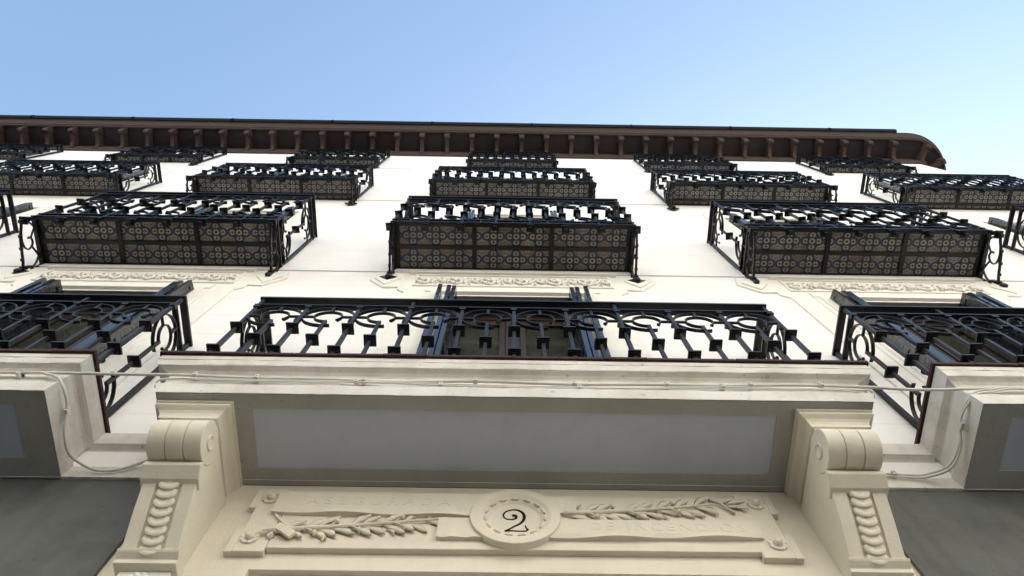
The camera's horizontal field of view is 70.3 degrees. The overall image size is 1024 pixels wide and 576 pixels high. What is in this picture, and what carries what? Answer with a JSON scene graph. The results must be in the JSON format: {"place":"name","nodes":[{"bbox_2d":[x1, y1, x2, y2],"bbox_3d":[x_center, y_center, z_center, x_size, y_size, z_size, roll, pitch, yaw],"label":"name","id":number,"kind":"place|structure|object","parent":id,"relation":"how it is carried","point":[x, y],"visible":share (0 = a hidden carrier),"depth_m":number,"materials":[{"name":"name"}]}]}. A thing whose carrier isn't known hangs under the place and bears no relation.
{"place":"outdoors","nodes":[
{"label":"outdoors","id":0,"kind":"place"},
{"bbox_2d":[325,149,344,156],"bbox_3d":[-3.353,-2.497,13.853,0.503,0.487,0.270,1,-73,0],"label":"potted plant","id":1,"kind":"object","parent":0,"point":[342,154],"visible":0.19,"depth_m":13.82,"materials":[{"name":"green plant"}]},
{"bbox_2d":[0,0,1023,182],"label":"sky","id":2,"kind":"structure","parent":0,"point":[949,73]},
{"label":"ground","id":3,"kind":"structure","parent":0,"visible":0},
{"bbox_2d":[0,115,1023,575],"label":"apartment building","id":4,"kind":"structure","parent":3,"relation":"on","point":[74,519],"depth_m":6.18,"materials":[{"name":"paint"}]},
{"bbox_2d":[0,189,18,237],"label":"iron balcony","id":5,"kind":"structure","parent":4,"relation":"attached to","point":[8,193],"depth_m":7.92,"materials":[{"name":"metal"}]},
{"bbox_2d":[0,143,63,160],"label":"iron balcony","id":6,"kind":"structure","parent":4,"relation":"attached to","point":[9,155],"depth_m":14.03,"materials":[{"name":"metal"}]},
{"bbox_2d":[10,310,125,348],"bbox_3d":[-3.304,0.574,5.026,1.108,2.440,0.090,1,-73,0],"label":"window","id":7,"kind":"structure","parent":4,"relation":"in","point":[69,332],"depth_m":5.73,"materials":[{"name":"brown wood"}]},
{"bbox_2d":[0,159,162,200],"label":"iron balcony","id":8,"kind":"structure","parent":4,"relation":"attached to","point":[57,180],"depth_m":10.17,"materials":[{"name":"metal"}]},
{"bbox_2d":[0,293,192,478],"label":"stone balcony","id":9,"kind":"structure","parent":4,"relation":"attached to","point":[32,407],"depth_m":3.63,"materials":[{"name":"paint"}]},
{"bbox_2d":[0,370,148,471],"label":"cable","id":10,"kind":"object","parent":9,"relation":"attached to","point":[66,410],"visible":0.91,"depth_m":3.44,"materials":[{"name":"plastic"}]},
{"bbox_2d":[12,191,317,276],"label":"iron balcony","id":11,"kind":"structure","parent":4,"relation":"attached to","point":[89,234],"depth_m":6.82,"materials":[{"name":"metal"}]},
{"bbox_2d":[103,146,226,165],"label":"iron balcony","id":12,"kind":"structure","parent":4,"relation":"attached to","point":[151,153],"depth_m":13.58,"materials":[{"name":"metal"}]},
{"bbox_2d":[113,400,242,575],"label":"scroll console","id":13,"kind":"object","parent":4,"relation":"attached to","point":[190,476],"visible":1,"depth_m":3.00,"materials":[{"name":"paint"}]},
{"bbox_2d":[182,163,373,204],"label":"iron balcony","id":14,"kind":"structure","parent":4,"relation":"attached to","point":[328,185],"depth_m":10.16,"materials":[{"name":"metal"}]},
{"bbox_2d":[286,148,389,167],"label":"iron balcony","id":15,"kind":"structure","parent":4,"relation":"attached to","point":[300,157],"depth_m":13.59,"materials":[{"name":"metal"}]},
{"bbox_2d":[424,166,596,205],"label":"iron balcony","id":16,"kind":"structure","parent":4,"relation":"attached to","point":[584,186],"depth_m":10.18,"materials":[{"name":"metal"}]},
{"bbox_2d":[452,315,570,356],"bbox_3d":[0.004,0.622,5.044,1.108,2.440,0.090,1,-73,0],"label":"window","id":17,"kind":"structure","parent":4,"relation":"in","point":[527,341],"depth_m":5.74,"materials":[{"name":"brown wood"}]},
{"bbox_2d":[466,151,557,167],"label":"iron balcony","id":18,"kind":"structure","parent":4,"relation":"attached to","point":[512,161],"depth_m":13.58,"materials":[{"name":"metal"}]},
{"bbox_2d":[379,196,645,283],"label":"iron balcony","id":19,"kind":"structure","parent":4,"relation":"attached to","point":[516,242],"depth_m":6.84,"materials":[{"name":"metal"}]},
{"bbox_2d":[223,489,803,563],"bbox_3d":[0.009,1.008,3.148,2.350,0.450,0.065,1,-73,0],"label":"number plaque","id":20,"kind":"object","parent":4,"relation":"attached to","point":[513,522],"visible":1,"depth_m":3.08,"materials":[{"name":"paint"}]},
{"bbox_2d":[155,296,873,491],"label":"stone balcony","id":21,"kind":"structure","parent":4,"relation":"attached to","point":[335,434],"depth_m":3.41,"materials":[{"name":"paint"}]},
{"bbox_2d":[154,377,874,397],"bbox_3d":[0.016,0.465,3.427,3.386,0.074,0.047,1,-73,0],"label":"cable","id":22,"kind":"object","parent":21,"relation":"attached to","point":[441,384],"visible":0.92,"depth_m":3.43,"materials":[{"name":"plastic"}]},
{"bbox_2d":[20,369,1023,390],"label":"cable","id":23,"kind":"object","parent":21,"relation":"attached to","point":[575,383],"visible":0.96,"depth_m":3.46,"materials":[{"name":"plastic"}]},
{"bbox_2d":[187,378,862,392],"bbox_3d":[0.061,0.464,3.427,3.190,0.044,0.020,1,-73,0],"label":"cable","id":24,"kind":"object","parent":21,"relation":"attached to","point":[510,385],"visible":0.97,"depth_m":3.42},
{"bbox_2d":[633,153,738,172],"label":"iron balcony","id":25,"kind":"structure","parent":4,"relation":"attached to","point":[690,163],"depth_m":13.63,"materials":[{"name":"metal"}]},
{"bbox_2d":[650,169,840,212],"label":"iron balcony","id":26,"kind":"structure","parent":4,"relation":"attached to","point":[686,191],"depth_m":10.20,"materials":[{"name":"metal"}]},
{"bbox_2d":[784,409,913,575],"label":"scroll console","id":27,"kind":"object","parent":4,"relation":"attached to","point":[836,484],"visible":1,"depth_m":3.02,"materials":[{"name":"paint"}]},
{"bbox_2d":[795,156,917,175],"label":"iron balcony","id":28,"kind":"structure","parent":4,"relation":"attached to","point":[838,165],"depth_m":13.65,"materials":[{"name":"metal"}]},
{"bbox_2d":[707,200,1007,287],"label":"iron balcony","id":29,"kind":"structure","parent":4,"relation":"attached to","point":[930,247],"depth_m":6.86,"materials":[{"name":"metal"}]},
{"bbox_2d":[832,305,1023,491],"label":"stone balcony","id":30,"kind":"structure","parent":4,"relation":"attached to","point":[992,454],"depth_m":3.66,"materials":[{"name":"paint"}]},
{"bbox_2d":[885,387,1023,476],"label":"cable","id":31,"kind":"object","parent":30,"relation":"attached to","point":[957,449],"visible":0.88,"depth_m":3.46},
{"bbox_2d":[887,388,1023,478],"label":"cable","id":32,"kind":"object","parent":30,"relation":"attached to","point":[960,427],"visible":0.89,"depth_m":3.43,"materials":[{"name":"plastic"}]},
{"bbox_2d":[860,172,1023,210],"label":"iron balcony","id":33,"kind":"structure","parent":4,"relation":"attached to","point":[1007,193],"depth_m":10.24,"materials":[{"name":"metal"}]},
{"bbox_2d":[900,322,1014,362],"bbox_3d":[3.313,0.671,5.062,1.108,2.440,0.090,1,-73,0],"label":"window","id":34,"kind":"structure","parent":4,"relation":"in","point":[950,341],"depth_m":5.75,"materials":[{"name":"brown wood"}]},
{"bbox_2d":[1002,205,1023,254],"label":"iron balcony","id":35,"kind":"structure","parent":4,"relation":"attached to","point":[1013,209],"depth_m":7.97,"materials":[{"name":"metal"}]}
]}

